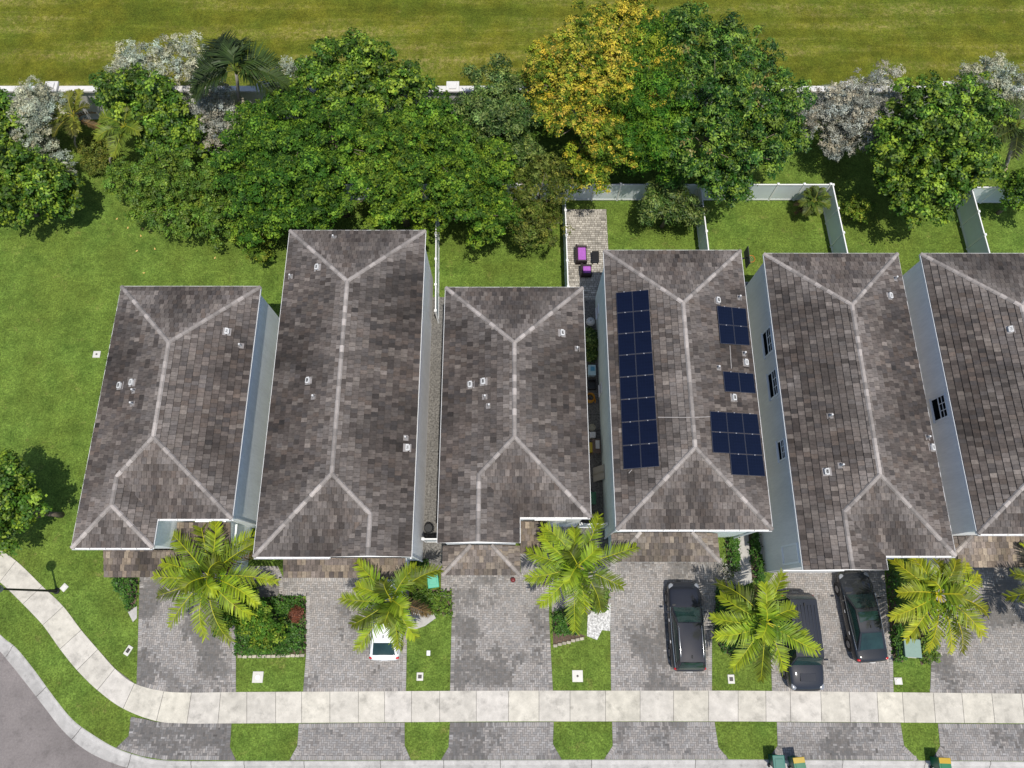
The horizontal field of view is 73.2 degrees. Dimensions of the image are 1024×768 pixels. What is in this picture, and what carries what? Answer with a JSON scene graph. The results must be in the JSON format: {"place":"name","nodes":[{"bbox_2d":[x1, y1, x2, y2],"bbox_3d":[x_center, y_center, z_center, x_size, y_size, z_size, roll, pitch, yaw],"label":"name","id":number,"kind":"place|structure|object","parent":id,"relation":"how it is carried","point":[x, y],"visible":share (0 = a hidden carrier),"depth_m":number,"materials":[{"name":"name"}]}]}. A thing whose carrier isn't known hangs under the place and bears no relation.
{"place":"outdoors","nodes":[
{"label":"outdoors","id":0,"kind":"place"},
{"bbox_2d":[0,652,125,767],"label":"road","id":1,"kind":"structure","parent":0,"point":[33,734],"depth_m":37.09,"materials":[{"name":"asphalt"}]},
{"bbox_2d":[0,635,1023,767],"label":"kerb","id":2,"kind":"structure","parent":1,"relation":"on","point":[75,732],"depth_m":36.60,"materials":[{"name":"concrete"}]},
{"bbox_2d":[116,717,235,759],"bbox_3d":[-17.889,18.979,36.941,6.474,0.011,2.090,0,72,0],"label":"driveway apron","id":3,"kind":"object","parent":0,"point":[164,740],"visible":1,"depth_m":36.90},
{"bbox_2d":[136,566,282,692],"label":"driveway","id":4,"kind":"structure","parent":0,"point":[180,657],"depth_m":38.33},
{"bbox_2d":[279,577,408,691],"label":"driveway","id":5,"kind":"structure","parent":0,"point":[334,662],"depth_m":38.33,"materials":[{"name":"stone"}]},
{"bbox_2d":[367,579,405,660],"bbox_3d":[-6.933,12.988,38.095,2.140,1.590,4.292,0,72,0],"label":"parked car","id":6,"kind":"object","parent":5,"relation":"on","point":[380,648],"visible":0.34,"depth_m":37.23,"materials":[{"name":"white paint"}]},
{"bbox_2d":[290,723,410,759],"bbox_3d":[-8.593,19.107,36.900,6.460,0.011,1.820,0,72,0],"label":"driveway apron","id":7,"kind":"object","parent":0,"point":[351,741],"visible":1,"depth_m":36.89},
{"bbox_2d":[423,297,446,570],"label":"gravel strip","id":8,"kind":"object","parent":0,"point":[432,552],"visible":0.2,"depth_m":42.01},
{"bbox_2d":[441,573,552,691],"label":"driveway","id":9,"kind":"structure","parent":0,"point":[500,633],"depth_m":38.54,"materials":[{"name":"stone"}]},
{"bbox_2d":[441,722,561,759],"bbox_3d":[-0.563,19.088,36.906,6.414,0.011,1.833,0,72,0],"label":"driveway apron","id":10,"kind":"object","parent":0,"point":[500,740],"visible":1,"depth_m":36.90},
{"bbox_2d":[0,119,1023,760],"bbox_3d":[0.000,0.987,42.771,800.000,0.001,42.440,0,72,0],"label":"lawn","id":11,"kind":"structure","parent":0,"point":[62,281],"depth_m":44.54,"materials":[{"name":"green plant"}]},
{"bbox_2d":[0,87,36,149],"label":"tree","id":12,"kind":"object","parent":11,"relation":"on","point":[5,122],"visible":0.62,"depth_m":44.81,"materials":[{"name":"green plant"}]},
{"bbox_2d":[0,448,64,557],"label":"tree","id":13,"kind":"object","parent":11,"relation":"on","point":[22,500],"visible":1,"depth_m":37.23,"materials":[{"name":"green plant"}]},
{"bbox_2d":[5,75,77,175],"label":"tree","id":14,"kind":"object","parent":11,"relation":"on","point":[34,123],"visible":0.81,"depth_m":45.11,"materials":[{"name":"grey plant"}]},
{"bbox_2d":[0,139,85,230],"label":"tree","id":15,"kind":"object","parent":11,"relation":"on","point":[34,184],"visible":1,"depth_m":43.05,"materials":[{"name":"green plant"}]},
{"bbox_2d":[44,88,108,149],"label":"areca palm","id":16,"kind":"object","parent":11,"relation":"on","point":[73,124],"visible":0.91,"depth_m":45.54,"materials":[{"name":"green plant"}]},
{"bbox_2d":[73,132,119,175],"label":"shrub","id":17,"kind":"object","parent":11,"relation":"on","point":[92,163],"visible":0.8,"depth_m":47.27,"materials":[{"name":"green plant"}]},
{"bbox_2d":[92,103,145,167],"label":"areca palm","id":18,"kind":"object","parent":11,"relation":"on","point":[117,134],"visible":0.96,"depth_m":43.98,"materials":[{"name":"green plant"}]},
{"bbox_2d":[110,577,139,611],"bbox_3d":[-21.967,11.781,38.934,1.697,0.694,2.062,0,72,0],"label":"hedge","id":19,"kind":"object","parent":11,"relation":"on","point":[127,586],"visible":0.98,"depth_m":38.96,"materials":[{"name":"green plant"}]},
{"bbox_2d":[86,60,215,163],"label":"tree","id":20,"kind":"object","parent":11,"relation":"on","point":[153,98],"visible":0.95,"depth_m":44.24,"materials":[{"name":"green plant"}]},
{"bbox_2d":[103,29,224,89],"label":"tree","id":21,"kind":"object","parent":11,"relation":"on","point":[123,60],"visible":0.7,"depth_m":45.22,"materials":[{"name":"grey plant"}]},
{"bbox_2d":[70,285,278,576],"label":"house","id":22,"kind":"structure","parent":11,"relation":"on","point":[178,441],"depth_m":35.92,"materials":[{"name":"tile"}]},
{"bbox_2d":[101,143,247,249],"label":"tree","id":23,"kind":"object","parent":11,"relation":"on","point":[145,194],"visible":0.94,"depth_m":43.78,"materials":[{"name":"green plant"}]},
{"bbox_2d":[185,79,244,152],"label":"tree","id":24,"kind":"object","parent":11,"relation":"on","point":[217,116],"visible":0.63,"depth_m":44.84,"materials":[{"name":"grey plant"}]},
{"bbox_2d":[150,521,280,646],"bbox_3d":[-15.719,10.483,37.140,6.909,5.001,6.364,15,73,5],"label":"palm tree","id":25,"kind":"object","parent":11,"relation":"on","point":[192,580],"visible":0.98,"depth_m":35.62,"materials":[{"name":"green plant"}]},
{"bbox_2d":[187,30,292,104],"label":"coconut palm","id":26,"kind":"object","parent":11,"relation":"on","point":[224,52],"visible":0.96,"depth_m":42.58,"materials":[{"name":"green plant"}]},
{"bbox_2d":[208,581,287,654],"bbox_3d":[-14.183,12.613,37.759,4.517,2.537,3.557,17,73,6],"label":"shrub","id":27,"kind":"object","parent":11,"relation":"on","point":[263,625],"visible":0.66,"depth_m":37.08,"materials":[{"name":"green plant"}]},
{"bbox_2d":[227,219,277,265],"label":"shrub","id":28,"kind":"object","parent":11,"relation":"on","point":[258,253],"visible":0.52,"depth_m":44.24,"materials":[{"name":"green plant"}]},
{"bbox_2d":[232,594,306,657],"bbox_3d":[-13.524,13.431,38.392,4.346,0.744,3.394,0,72,0],"label":"hedge","id":29,"kind":"object","parent":11,"relation":"on","point":[294,642],"visible":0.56,"depth_m":38.25,"materials":[{"name":"green plant"}]},
{"bbox_2d":[205,85,337,248],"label":"tree","id":30,"kind":"object","parent":11,"relation":"on","point":[265,158],"visible":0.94,"depth_m":41.41,"materials":[{"name":"green plant"}]},
{"bbox_2d":[282,103,371,229],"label":"tree","id":31,"kind":"object","parent":11,"relation":"on","point":[326,201],"visible":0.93,"depth_m":40.72,"materials":[{"name":"green plant"}]},
{"bbox_2d":[252,229,432,577],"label":"house","id":32,"kind":"structure","parent":11,"relation":"on","point":[343,481],"depth_m":36.02,"materials":[{"name":"tile"}]},
{"bbox_2d":[279,24,438,125],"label":"tree","id":33,"kind":"object","parent":11,"relation":"on","point":[333,83],"visible":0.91,"depth_m":43.19,"materials":[{"name":"green plant"}]},
{"bbox_2d":[337,557,443,654],"bbox_3d":[-6.403,11.781,36.862,5.776,4.770,4.961,0,72,0],"label":"palm tree","id":34,"kind":"object","parent":11,"relation":"on","point":[384,613],"visible":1,"depth_m":35.45,"materials":[{"name":"green plant"}]},
{"bbox_2d":[339,103,449,238],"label":"tree","id":35,"kind":"object","parent":11,"relation":"on","point":[394,170],"visible":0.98,"depth_m":40.42,"materials":[{"name":"green plant"}]},
{"bbox_2d":[410,585,453,619],"bbox_3d":[-4.510,12.293,38.828,2.650,0.615,1.669,5,72,2],"label":"hedge","id":36,"kind":"object","parent":11,"relation":"on","point":[439,605],"visible":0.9,"depth_m":38.79,"materials":[{"name":"green plant"}]},
{"bbox_2d":[434,211,439,322],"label":"vinyl fence","id":37,"kind":"object","parent":11,"relation":"on","point":[437,272],"visible":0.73,"depth_m":44.12,"materials":[{"name":"white paint"}]},
{"bbox_2d":[397,87,477,173],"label":"tree","id":38,"kind":"object","parent":11,"relation":"on","point":[435,110],"visible":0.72,"depth_m":42.33,"materials":[{"name":"green plant"}]},
{"bbox_2d":[423,136,524,249],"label":"tree","id":39,"kind":"object","parent":11,"relation":"on","point":[480,194],"visible":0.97,"depth_m":41.18,"materials":[{"name":"green plant"}]},
{"bbox_2d":[448,53,546,168],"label":"tree","id":40,"kind":"object","parent":11,"relation":"on","point":[508,118],"visible":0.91,"depth_m":42.49,"materials":[{"name":"green plant"}]},
{"bbox_2d":[0,81,1023,121],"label":"boundary wall","id":41,"kind":"structure","parent":11,"relation":"on","point":[248,93],"depth_m":46.81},
{"bbox_2d":[437,286,591,576],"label":"house","id":42,"kind":"structure","parent":11,"relation":"on","point":[514,465],"depth_m":35.73,"materials":[{"name":"tile"}]},
{"bbox_2d":[498,150,584,251],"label":"tree","id":43,"kind":"object","parent":11,"relation":"on","point":[531,227],"visible":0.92,"depth_m":42.31,"materials":[{"name":"green plant"}]},
{"bbox_2d":[551,605,579,636],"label":"hedge","id":44,"kind":"object","parent":11,"relation":"on","point":[560,625],"visible":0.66,"depth_m":38.39,"materials":[{"name":"green plant"}]},
{"bbox_2d":[522,511,639,635],"bbox_3d":[3.410,9.830,37.424,5.642,4.937,6.005,38,76,11],"label":"palm tree","id":45,"kind":"object","parent":11,"relation":"on","point":[575,555],"visible":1,"depth_m":35.71,"materials":[{"name":"green plant"}]},
{"bbox_2d":[344,183,831,200],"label":"vinyl fence","id":46,"kind":"object","parent":11,"relation":"on","point":[767,192],"visible":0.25,"depth_m":46.13,"materials":[{"name":"white paint"}]},
{"bbox_2d":[513,0,665,194],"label":"tree","id":47,"kind":"object","parent":11,"relation":"on","point":[556,103],"visible":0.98,"depth_m":41.20,"materials":[{"name":"yellow plant"}]},
{"bbox_2d":[587,603,610,639],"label":"white gravel","id":48,"kind":"structure","parent":11,"relation":"on","point":[598,624],"depth_m":38.73,"materials":[{"name":"gravel"}]},
{"bbox_2d":[596,6,699,189],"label":"tree","id":49,"kind":"object","parent":11,"relation":"on","point":[650,109],"visible":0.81,"depth_m":40.54,"materials":[{"name":"green plant"}]},
{"bbox_2d":[635,174,712,230],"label":"tree","id":50,"kind":"object","parent":11,"relation":"on","point":[669,203],"visible":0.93,"depth_m":43.51,"materials":[{"name":"green plant"}]},
{"bbox_2d":[595,249,773,562],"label":"house","id":51,"kind":"structure","parent":11,"relation":"on","point":[690,498],"depth_m":36.19,"materials":[{"name":"tile"}]},
{"bbox_2d":[616,291,632,312],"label":"solar panel","id":52,"kind":"object","parent":51,"relation":"on","point":[624,301],"visible":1,"depth_m":37.73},
{"bbox_2d":[617,312,633,333],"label":"solar panel","id":53,"kind":"object","parent":51,"relation":"on","point":[625,321],"visible":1,"depth_m":37.36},
{"bbox_2d":[618,333,634,354],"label":"solar panel","id":54,"kind":"object","parent":51,"relation":"on","point":[626,343],"visible":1,"depth_m":36.98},
{"bbox_2d":[619,354,635,376],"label":"solar panel","id":55,"kind":"object","parent":51,"relation":"on","point":[627,365],"visible":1,"depth_m":36.61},
{"bbox_2d":[620,376,637,399],"bbox_3d":[6.127,0.197,36.266,0.848,0.371,1.224,0,72,0],"label":"solar panel","id":56,"kind":"object","parent":51,"relation":"on","point":[628,387],"visible":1,"depth_m":36.23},
{"bbox_2d":[621,398,638,421],"bbox_3d":[6.119,1.365,35.892,0.850,0.372,1.220,0,72,0],"label":"solar panel","id":57,"kind":"object","parent":51,"relation":"on","point":[629,410],"visible":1,"depth_m":35.86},
{"bbox_2d":[622,421,639,445],"bbox_3d":[6.111,2.536,35.516,0.852,0.373,1.223,0,72,0],"label":"solar panel","id":58,"kind":"object","parent":51,"relation":"on","point":[630,434],"visible":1,"depth_m":35.48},
{"bbox_2d":[623,445,640,468],"bbox_3d":[6.103,3.708,35.140,0.854,0.373,1.227,0,72,0],"label":"solar panel","id":59,"kind":"object","parent":51,"relation":"on","point":[632,456],"visible":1,"depth_m":35.11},
{"bbox_2d":[632,290,649,311],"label":"solar panel","id":60,"kind":"object","parent":51,"relation":"on","point":[640,300],"visible":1,"depth_m":37.42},
{"bbox_2d":[633,310,650,331],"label":"solar panel","id":61,"kind":"object","parent":51,"relation":"on","point":[642,323],"visible":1,"depth_m":37.05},
{"bbox_2d":[635,331,651,353],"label":"solar panel","id":62,"kind":"object","parent":51,"relation":"on","point":[643,342],"visible":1,"depth_m":36.68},
{"bbox_2d":[636,353,653,375],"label":"solar panel","id":63,"kind":"object","parent":51,"relation":"on","point":[644,363],"visible":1,"depth_m":36.31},
{"bbox_2d":[637,375,654,397],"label":"solar panel","id":64,"kind":"object","parent":51,"relation":"on","point":[645,386],"visible":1,"depth_m":35.93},
{"bbox_2d":[638,397,655,420],"bbox_3d":[6.966,1.276,35.596,0.848,0.372,1.211,0,72,0],"label":"solar panel","id":65,"kind":"object","parent":51,"relation":"on","point":[647,408],"visible":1,"depth_m":35.56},
{"bbox_2d":[639,420,657,443],"bbox_3d":[6.960,2.439,35.223,0.850,0.372,1.214,0,72,0],"label":"solar panel","id":66,"kind":"object","parent":51,"relation":"on","point":[648,431],"visible":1,"depth_m":35.19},
{"bbox_2d":[640,443,658,467],"bbox_3d":[6.954,3.602,34.849,0.852,0.373,1.218,0,72,0],"label":"solar panel","id":67,"kind":"object","parent":51,"relation":"on","point":[649,455],"visible":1,"depth_m":34.81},
{"bbox_2d":[710,411,727,431],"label":"solar panel","id":68,"kind":"object","parent":51,"relation":"on","point":[718,420],"visible":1,"depth_m":35.07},
{"bbox_2d":[711,432,729,452],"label":"solar panel","id":69,"kind":"object","parent":51,"relation":"on","point":[720,442],"visible":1,"depth_m":34.74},
{"bbox_2d":[726,412,743,432],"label":"solar panel","id":70,"kind":"object","parent":51,"relation":"on","point":[734,422],"visible":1,"depth_m":35.41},
{"bbox_2d":[728,433,745,453],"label":"solar panel","id":71,"kind":"object","parent":51,"relation":"on","point":[736,443],"visible":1,"depth_m":35.07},
{"bbox_2d":[730,454,748,475],"bbox_3d":[11.438,4.061,34.773,0.956,0.409,1.092,0,72,0],"label":"solar panel","id":72,"kind":"object","parent":51,"relation":"on","point":[738,463],"visible":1,"depth_m":34.74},
{"bbox_2d":[744,434,762,454],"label":"solar panel","id":73,"kind":"object","parent":51,"relation":"on","point":[753,446],"visible":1,"depth_m":35.41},
{"bbox_2d":[746,455,764,475],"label":"solar panel","id":74,"kind":"object","parent":51,"relation":"on","point":[755,463],"visible":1,"depth_m":35.08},
{"bbox_2d":[695,187,708,249],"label":"vinyl fence","id":75,"kind":"object","parent":11,"relation":"on","point":[702,231],"visible":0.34,"depth_m":45.16,"materials":[{"name":"white paint"}]},
{"bbox_2d":[723,535,741,573],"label":"hedge","id":76,"kind":"object","parent":11,"relation":"on","point":[733,553],"visible":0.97,"depth_m":39.57,"materials":[{"name":"green plant"}]},
{"bbox_2d":[658,0,817,206],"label":"tree","id":77,"kind":"object","parent":11,"relation":"on","point":[731,113],"visible":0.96,"depth_m":40.44,"materials":[{"name":"green plant"}]},
{"bbox_2d":[713,584,773,662],"bbox_3d":[12.968,13.312,38.481,3.529,0.642,4.238,0,72,0],"label":"hedge","id":78,"kind":"object","parent":11,"relation":"on","point":[729,649],"visible":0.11,"depth_m":38.47,"materials":[{"name":"green plant"}]},
{"bbox_2d":[707,569,823,683],"bbox_3d":[12.681,12.637,36.551,5.301,4.815,5.656,-20,73,-6],"label":"palm tree","id":79,"kind":"object","parent":11,"relation":"on","point":[767,605],"visible":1,"depth_m":34.94,"materials":[{"name":"green plant"}]},
{"bbox_2d":[793,185,831,217],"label":"young palm","id":80,"kind":"object","parent":11,"relation":"on","point":[807,204],"visible":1,"depth_m":45.04,"materials":[{"name":"green plant"}]},
{"bbox_2d":[822,183,847,252],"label":"vinyl fence","id":81,"kind":"object","parent":11,"relation":"on","point":[835,231],"visible":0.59,"depth_m":45.33,"materials":[{"name":"white paint"}]},
{"bbox_2d":[797,59,912,161],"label":"tree","id":82,"kind":"object","parent":11,"relation":"on","point":[834,130],"visible":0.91,"depth_m":43.95,"materials":[{"name":"grey plant"}]},
{"bbox_2d":[838,193,877,223],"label":"shrub","id":83,"kind":"object","parent":11,"relation":"on","point":[859,203],"visible":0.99,"depth_m":45.35,"materials":[{"name":"green plant"}]},
{"bbox_2d":[886,569,907,664],"bbox_3d":[21.537,12.983,38.564,0.995,0.674,5.110,5,72,2],"label":"hedge","id":84,"kind":"object","parent":11,"relation":"on","point":[892,584],"visible":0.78,"depth_m":38.63,"materials":[{"name":"green plant"}]},
{"bbox_2d":[896,637,921,657],"bbox_3d":[21.877,14.529,38.008,1.000,0.770,1.050,4,72,1],"label":"utility box","id":85,"kind":"object","parent":11,"relation":"on","point":[911,649],"visible":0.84,"depth_m":37.65,"materials":[{"name":"metal"}]},
{"bbox_2d":[918,627,941,665],"bbox_3d":[23.041,14.519,38.144,1.414,0.519,2.039,0,72,0],"label":"hedge","id":86,"kind":"object","parent":11,"relation":"on","point":[932,656],"visible":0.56,"depth_m":38.05,"materials":[{"name":"green plant"}]},
{"bbox_2d":[886,558,990,656],"bbox_3d":[21.972,11.668,36.767,5.273,5.018,5.212,8,72,3],"label":"palm tree","id":87,"kind":"object","parent":11,"relation":"on","point":[945,578],"visible":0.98,"depth_m":35.20,"materials":[{"name":"green plant"}]},
{"bbox_2d":[865,69,1020,230],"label":"tree","id":88,"kind":"object","parent":11,"relation":"on","point":[943,122],"visible":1,"depth_m":41.63,"materials":[{"name":"green plant"}]},
{"bbox_2d":[903,253,1023,566],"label":"house","id":89,"kind":"structure","parent":11,"relation":"on","point":[966,311],"depth_m":36.79,"materials":[{"name":"tile"}]},
{"bbox_2d":[929,393,948,423],"bbox_3d":[23.330,1.319,37.716,0.100,1.340,1.390,0,72,0],"label":"window","id":90,"kind":"structure","parent":89,"relation":"in","point":[938,405],"depth_m":37.74,"materials":[{"name":"glass"}]},
{"bbox_2d":[954,189,989,252],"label":"vinyl fence","id":91,"kind":"object","parent":11,"relation":"on","point":[972,228],"visible":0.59,"depth_m":45.33,"materials":[{"name":"white paint"}]},
{"bbox_2d":[950,51,1023,105],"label":"tree","id":92,"kind":"object","parent":11,"relation":"on","point":[1003,81],"visible":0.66,"depth_m":44.94,"materials":[{"name":"grey plant"}]},
{"bbox_2d":[962,185,1018,203],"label":"vinyl fence","id":93,"kind":"object","parent":11,"relation":"on","point":[990,195],"visible":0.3,"depth_m":46.11,"materials":[{"name":"white paint"}]},
{"bbox_2d":[985,95,1023,169],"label":"coconut palm","id":94,"kind":"object","parent":11,"relation":"on","point":[1016,132],"visible":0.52,"depth_m":43.66,"materials":[{"name":"green plant"}]},
{"bbox_2d":[995,166,1023,214],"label":"tree","id":95,"kind":"object","parent":11,"relation":"on","point":[1015,190],"visible":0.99,"depth_m":44.22,"materials":[{"name":"green plant"}]},
{"bbox_2d":[0,0,1023,85],"bbox_3d":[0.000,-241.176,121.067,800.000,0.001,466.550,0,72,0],"label":"field","id":96,"kind":"structure","parent":0,"point":[73,42],"depth_m":51.64,"materials":[{"name":"green plant"}]},
{"bbox_2d":[0,551,1023,723],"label":"sidewalk","id":97,"kind":"structure","parent":0,"point":[92,665],"depth_m":37.46,"materials":[{"name":"concrete"}]},
{"bbox_2d":[520,527,611,611],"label":"entry path","id":98,"kind":"structure","parent":0,"point":[527,565],"depth_m":39.64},
{"bbox_2d":[566,209,607,299],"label":"patio","id":99,"kind":"structure","parent":0,"point":[589,226],"depth_m":46.16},
{"bbox_2d":[570,300,610,566],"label":"side path","id":100,"kind":"structure","parent":0,"point":[595,459],"depth_m":41.67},
{"bbox_2d":[585,326,597,364],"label":"potted plant","id":101,"kind":"object","parent":100,"relation":"on","point":[591,341],"visible":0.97,"depth_m":43.22,"materials":[{"name":"green plant"}]},
{"bbox_2d":[604,722,727,759],"bbox_3d":[8.197,19.084,36.907,6.624,0.011,1.840,0,72,0],"label":"driveway apron","id":102,"kind":"object","parent":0,"point":[664,740],"visible":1,"depth_m":36.90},
{"bbox_2d":[610,558,723,690],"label":"driveway","id":103,"kind":"structure","parent":0,"point":[639,642],"depth_m":38.70,"materials":[{"name":"stone"}]},
{"bbox_2d":[664,582,707,671],"bbox_3d":[9.600,13.321,37.935,2.280,1.690,4.691,0,72,0],"label":"parked car","id":104,"kind":"object","parent":103,"relation":"on","point":[687,642],"visible":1,"depth_m":37.39,"materials":[{"name":"black paint"}]},
{"bbox_2d":[733,532,752,585],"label":"garden path","id":105,"kind":"structure","parent":0,"point":[746,575],"depth_m":39.72,"materials":[{"name":"concrete"}]},
{"bbox_2d":[762,570,893,691],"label":"driveway","id":106,"kind":"structure","parent":0,"point":[844,670],"depth_m":38.41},
{"bbox_2d":[778,593,827,690],"bbox_3d":[15.809,13.984,37.599,2.360,1.920,5.090,0,72,0],"label":"parked car","id":107,"kind":"object","parent":106,"relation":"on","point":[805,673],"visible":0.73,"depth_m":36.94,"materials":[{"name":"grey paint"}]},
{"bbox_2d":[834,571,888,662],"bbox_3d":[19.393,12.853,38.175,2.260,1.520,4.790,-4,72,-1],"label":"parked car","id":108,"kind":"object","parent":106,"relation":"on","point":[865,642],"visible":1,"depth_m":37.69,"materials":[{"name":"grey paint"}]},
{"bbox_2d":[772,722,917,760],"bbox_3d":[17.596,19.118,36.896,8.023,0.011,1.891,0,72,0],"label":"driveway apron","id":109,"kind":"object","parent":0,"point":[839,741],"visible":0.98,"depth_m":36.90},
{"bbox_2d":[745,252,956,572],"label":"house","id":110,"kind":"structure","parent":0,"point":[854,479],"depth_m":35.88,"materials":[{"name":"tile"}]},
{"bbox_2d":[926,566,1023,693],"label":"driveway","id":111,"kind":"structure","parent":0,"point":[993,662],"depth_m":38.31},
{"bbox_2d":[935,723,1023,760],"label":"driveway apron","id":112,"kind":"object","parent":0,"point":[981,742],"visible":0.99,"depth_m":36.88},
{"label":"side path","id":113,"kind":"structure","parent":0,"visible":0},
{"bbox_2d":[747,532,766,583],"bbox_3d":[14.036,9.851,39.534,0.961,0.766,3.108,0,72,0],"label":"hedge","id":114,"kind":"object","parent":113,"relation":"on","point":[757,563],"visible":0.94,"depth_m":39.55,"materials":[{"name":"green plant"}]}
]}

